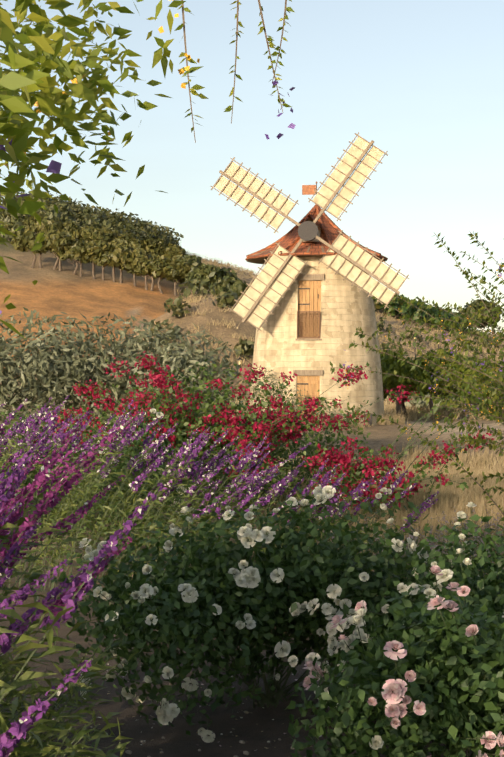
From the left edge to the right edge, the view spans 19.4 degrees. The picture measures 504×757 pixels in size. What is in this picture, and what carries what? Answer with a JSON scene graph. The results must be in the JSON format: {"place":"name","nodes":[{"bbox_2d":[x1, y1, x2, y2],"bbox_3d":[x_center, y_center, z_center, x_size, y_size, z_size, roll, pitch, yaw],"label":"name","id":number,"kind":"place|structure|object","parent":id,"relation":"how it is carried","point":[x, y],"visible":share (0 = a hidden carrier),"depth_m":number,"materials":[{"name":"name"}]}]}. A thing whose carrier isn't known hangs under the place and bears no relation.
{"place":"outdoors","nodes":[
{"label":"outdoors","id":0,"kind":"place"},
{"bbox_2d":[0,223,503,756],"bbox_3d":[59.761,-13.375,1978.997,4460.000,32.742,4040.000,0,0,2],"label":"ground","id":1,"kind":"structure","parent":0,"point":[50,293],"depth_m":18.51,"materials":[{"name":"soil"}]},
{"bbox_2d":[9,228,37,267],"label":"orchard tree","id":2,"kind":"object","parent":1,"relation":"on","point":[20,241],"visible":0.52,"depth_m":147.95,"materials":[{"name":"green plant"}]},
{"bbox_2d":[22,212,49,232],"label":"orchard tree","id":3,"kind":"object","parent":1,"relation":"on","point":[29,222],"visible":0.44,"depth_m":158.02,"materials":[{"name":"green plant"}]},
{"bbox_2d":[27,231,51,267],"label":"orchard tree","id":4,"kind":"object","parent":1,"relation":"on","point":[31,244],"visible":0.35,"depth_m":147.77,"materials":[{"name":"green plant"}]},
{"bbox_2d":[33,216,61,231],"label":"orchard tree","id":5,"kind":"object","parent":1,"relation":"on","point":[43,226],"visible":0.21,"depth_m":157.36,"materials":[{"name":"green plant"}]},
{"bbox_2d":[34,229,71,269],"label":"orchard tree","id":6,"kind":"object","parent":1,"relation":"on","point":[58,232],"visible":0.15,"depth_m":148.36,"materials":[{"name":"green plant"}]},
{"bbox_2d":[44,221,63,233],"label":"orchard tree","id":7,"kind":"object","parent":1,"relation":"on","point":[54,226],"visible":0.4,"depth_m":156.88,"materials":[{"name":"green plant"}]},
{"bbox_2d":[44,234,75,270],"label":"orchard tree","id":8,"kind":"object","parent":1,"relation":"on","point":[58,243],"visible":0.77,"depth_m":147.12,"materials":[{"name":"green plant"}]},
{"bbox_2d":[53,239,88,273],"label":"orchard tree","id":9,"kind":"object","parent":1,"relation":"on","point":[63,255],"visible":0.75,"depth_m":147.37,"materials":[{"name":"green plant"}]},
{"bbox_2d":[62,220,79,236],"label":"orchard tree","id":10,"kind":"object","parent":1,"relation":"on","point":[70,225],"visible":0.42,"depth_m":157.86,"materials":[{"name":"green plant"}]},
{"bbox_2d":[69,227,84,240],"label":"orchard tree","id":11,"kind":"object","parent":1,"relation":"on","point":[75,234],"visible":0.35,"depth_m":157.21,"materials":[{"name":"green plant"}]},
{"bbox_2d":[67,241,94,276],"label":"orchard tree","id":12,"kind":"object","parent":1,"relation":"on","point":[82,251],"visible":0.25,"depth_m":147.72,"materials":[{"name":"green plant"}]},
{"bbox_2d":[0,410,163,756],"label":"purple flowers","id":13,"kind":"object","parent":1,"relation":"on","point":[31,721],"visible":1,"depth_m":4.24,"materials":[{"name":"purple plant"}]},
{"bbox_2d":[77,226,95,242],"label":"orchard tree","id":14,"kind":"object","parent":1,"relation":"on","point":[86,234],"visible":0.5,"depth_m":157.46,"materials":[{"name":"green plant"}]},
{"bbox_2d":[0,191,183,247],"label":"trees","id":15,"kind":"object","parent":1,"relation":"on","point":[106,220],"visible":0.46,"depth_m":179.89,"materials":[{"name":"green plant"}]},
{"bbox_2d":[84,241,101,278],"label":"orchard tree","id":16,"kind":"object","parent":1,"relation":"on","point":[91,251],"visible":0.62,"depth_m":147.52,"materials":[{"name":"green plant"}]},
{"bbox_2d":[88,227,107,243],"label":"orchard tree","id":17,"kind":"object","parent":1,"relation":"on","point":[98,235],"visible":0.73,"depth_m":157.23,"materials":[{"name":"green plant"}]},
{"bbox_2d":[93,240,111,279],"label":"orchard tree","id":18,"kind":"object","parent":1,"relation":"on","point":[102,258],"visible":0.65,"depth_m":147.59,"materials":[{"name":"green plant"}]},
{"bbox_2d":[88,229,120,242],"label":"orchard tree","id":19,"kind":"object","parent":1,"relation":"on","point":[111,235],"visible":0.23,"depth_m":158.44,"materials":[{"name":"green plant"}]},
{"bbox_2d":[101,243,131,281],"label":"orchard tree","id":20,"kind":"object","parent":1,"relation":"on","point":[118,249],"visible":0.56,"depth_m":147.39,"materials":[{"name":"green plant"}]},
{"bbox_2d":[105,245,134,282],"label":"orchard tree","id":21,"kind":"object","parent":1,"relation":"on","point":[115,261],"visible":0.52,"depth_m":147.03,"materials":[{"name":"green plant"}]},
{"bbox_2d":[0,307,241,440],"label":"grey hedge","id":22,"kind":"object","parent":1,"relation":"on","point":[59,376],"visible":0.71,"depth_m":34.14,"materials":[{"name":"green plant"}]},
{"bbox_2d":[108,233,133,245],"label":"orchard tree","id":23,"kind":"object","parent":1,"relation":"on","point":[115,242],"visible":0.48,"depth_m":157.72,"materials":[{"name":"green plant"}]},
{"bbox_2d":[120,238,139,249],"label":"orchard tree","id":24,"kind":"object","parent":1,"relation":"on","point":[124,241],"visible":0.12,"depth_m":157.46,"materials":[{"name":"green plant"}]},
{"bbox_2d":[117,248,150,285],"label":"orchard tree","id":25,"kind":"object","parent":1,"relation":"on","point":[140,254],"visible":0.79,"depth_m":147.11,"materials":[{"name":"green plant"}]},
{"bbox_2d":[129,239,145,249],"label":"orchard tree","id":26,"kind":"object","parent":1,"relation":"on","point":[136,246],"visible":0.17,"depth_m":157.29,"materials":[{"name":"green plant"}]},
{"bbox_2d":[83,409,199,546],"bbox_3d":[-1.090,1.008,14.992,1.191,1.419,1.156,0,0,2],"label":"white rose bush","id":27,"kind":"object","parent":1,"relation":"on","point":[137,443],"visible":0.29,"depth_m":14.78,"materials":[{"name":"green plant"}]},
{"bbox_2d":[127,257,155,289],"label":"orchard tree","id":28,"kind":"object","parent":1,"relation":"on","point":[137,272],"visible":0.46,"depth_m":147.35,"materials":[{"name":"green plant"}]},
{"bbox_2d":[0,0,295,339],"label":"duranta branches","id":29,"kind":"object","parent":1,"relation":"on","point":[28,79],"visible":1,"depth_m":1.65,"materials":[{"name":"green plant"}]},
{"bbox_2d":[140,239,162,254],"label":"orchard tree","id":30,"kind":"object","parent":1,"relation":"on","point":[149,248],"visible":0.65,"depth_m":157.23,"materials":[{"name":"green plant"}]},
{"bbox_2d":[139,254,168,290],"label":"orchard tree","id":31,"kind":"object","parent":1,"relation":"on","point":[153,256],"visible":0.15,"depth_m":148.09,"materials":[{"name":"green plant"}]},
{"bbox_2d":[145,238,166,254],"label":"orchard tree","id":32,"kind":"object","parent":1,"relation":"on","point":[159,247],"visible":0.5,"depth_m":157.66,"materials":[{"name":"green plant"}]},
{"bbox_2d":[147,255,171,293],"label":"orchard tree","id":33,"kind":"object","parent":1,"relation":"on","point":[156,266],"visible":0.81,"depth_m":147.13,"materials":[{"name":"green plant"}]},
{"bbox_2d":[157,243,179,256],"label":"orchard tree","id":34,"kind":"object","parent":1,"relation":"on","point":[172,246],"visible":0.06,"depth_m":157.60,"materials":[{"name":"green plant"}]},
{"bbox_2d":[161,259,192,295],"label":"orchard tree","id":35,"kind":"object","parent":1,"relation":"on","point":[177,270],"visible":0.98,"depth_m":147.28,"materials":[{"name":"green plant"}]},
{"bbox_2d":[164,246,190,260],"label":"orchard tree","id":36,"kind":"object","parent":1,"relation":"on","point":[178,254],"visible":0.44,"depth_m":157.29,"materials":[{"name":"green plant"}]},
{"bbox_2d":[0,405,370,552],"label":"flowers","id":37,"kind":"object","parent":1,"relation":"on","point":[293,450],"visible":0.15,"depth_m":18.64,"materials":[{"name":"green plant"}]},
{"bbox_2d":[166,255,204,295],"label":"hill oak","id":38,"kind":"object","parent":1,"relation":"on","point":[194,261],"visible":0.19,"depth_m":148.69,"materials":[{"name":"green plant"}]},
{"bbox_2d":[52,658,328,756],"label":"path litter","id":39,"kind":"object","parent":1,"relation":"on","point":[240,741],"visible":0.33,"depth_m":6.80,"materials":[{"name":"white plant"}]},
{"bbox_2d":[184,264,236,297],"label":"hill oak","id":40,"kind":"object","parent":1,"relation":"on","point":[212,273],"visible":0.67,"depth_m":144.79,"materials":[{"name":"green plant"}]},
{"bbox_2d":[0,395,438,604],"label":"lavender flowers","id":41,"kind":"object","parent":1,"relation":"on","point":[26,429],"visible":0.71,"depth_m":11.17,"materials":[{"name":"purple plant"}]},
{"bbox_2d":[210,275,249,299],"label":"bush","id":42,"kind":"object","parent":1,"relation":"on","point":[227,284],"visible":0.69,"depth_m":140.94,"materials":[{"name":"green plant"}]},
{"bbox_2d":[1,351,500,526],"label":"bougainvillea shrub","id":43,"kind":"object","parent":1,"relation":"on","point":[249,432],"visible":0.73,"depth_m":16.46,"materials":[{"name":"red plant"}]},
{"bbox_2d":[32,477,497,742],"bbox_3d":[0.083,1.123,7.470,2.488,1.199,1.814,0,0,2],"label":"white rose bush","id":44,"kind":"object","parent":1,"relation":"on","point":[244,600],"visible":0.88,"depth_m":7.25,"materials":[{"name":"green plant"}]},
{"bbox_2d":[227,367,343,427],"bbox_3d":[0.903,0.936,57.278,5.406,2.858,2.093,0,0,27],"label":"olive bush","id":45,"kind":"object","parent":1,"relation":"on","point":[259,391],"visible":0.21,"depth_m":57.30,"materials":[{"name":"grey plant"}]},
{"bbox_2d":[211,133,408,427],"bbox_3d":[2.645,-3.837,60.710,8.025,11.903,6.177,0,0,10],"label":"windmill","id":46,"kind":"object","parent":1,"relation":"on","point":[314,288],"depth_m":58.50,"materials":[{"name":"stone"}]},
{"bbox_2d":[145,278,503,411],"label":"slope shrubs","id":47,"kind":"object","parent":1,"relation":"on","point":[245,348],"visible":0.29,"depth_m":96.70,"materials":[{"name":"green plant"}]},
{"bbox_2d":[154,246,503,601],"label":"dry grass tufts","id":48,"kind":"object","parent":1,"relation":"on","point":[449,497],"visible":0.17,"depth_m":25.30,"materials":[{"name":"beige plant"}]},
{"bbox_2d":[286,565,503,756],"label":"pink rose bush","id":49,"kind":"object","parent":1,"relation":"on","point":[424,683],"visible":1,"depth_m":5.54,"materials":[{"name":"green plant"}]},
{"bbox_2d":[380,350,425,419],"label":"citrus tree","id":50,"kind":"object","parent":1,"relation":"on","point":[389,365],"visible":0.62,"depth_m":65.91,"materials":[{"name":"green plant"}]},
{"bbox_2d":[308,502,503,603],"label":"lavender mounds","id":51,"kind":"object","parent":1,"relation":"on","point":[485,526],"visible":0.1,"depth_m":11.52,"materials":[{"name":"green plant"}]},
{"bbox_2d":[314,502,503,736],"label":"white rose bush","id":52,"kind":"object","parent":1,"relation":"on","point":[488,590],"visible":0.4,"depth_m":7.04,"materials":[{"name":"green plant"}]},
{"bbox_2d":[401,360,426,416],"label":"citrus tree","id":53,"kind":"object","parent":1,"relation":"on","point":[402,402],"depth_m":72.70,"materials":[{"name":"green plant"}]},
{"bbox_2d":[330,231,503,551],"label":"duranta shrub","id":54,"kind":"object","parent":1,"relation":"on","point":[482,401],"visible":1,"depth_m":10.47,"materials":[{"name":"green plant"}]},
{"bbox_2d":[373,290,468,334],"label":"vineyard rows","id":55,"kind":"object","parent":1,"relation":"on","point":[411,310],"visible":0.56,"depth_m":173.01,"materials":[{"name":"green plant"}]},
{"bbox_2d":[409,348,466,416],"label":"citrus tree","id":56,"kind":"object","parent":1,"relation":"on","point":[431,379],"visible":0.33,"depth_m":67.31,"materials":[{"name":"green plant"}]},
{"bbox_2d":[428,388,459,410],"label":"grapevine","id":57,"kind":"object","parent":1,"relation":"on","point":[452,389],"visible":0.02,"depth_m":73.43,"materials":[{"name":"green plant"}]},
{"bbox_2d":[448,356,503,419],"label":"citrus tree","id":58,"kind":"object","parent":1,"relation":"on","point":[483,388],"visible":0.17,"depth_m":67.05,"materials":[{"name":"green plant"}]},
{"bbox_2d":[458,298,501,330],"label":"tree","id":59,"kind":"object","parent":1,"relation":"on","point":[474,304],"visible":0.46,"depth_m":202.81,"materials":[{"name":"green plant"}]},
{"bbox_2d":[0,0,503,333],"label":"sky","id":60,"kind":"structure","parent":0,"point":[421,80],"materials":[{"name":"blue"}]}
]}

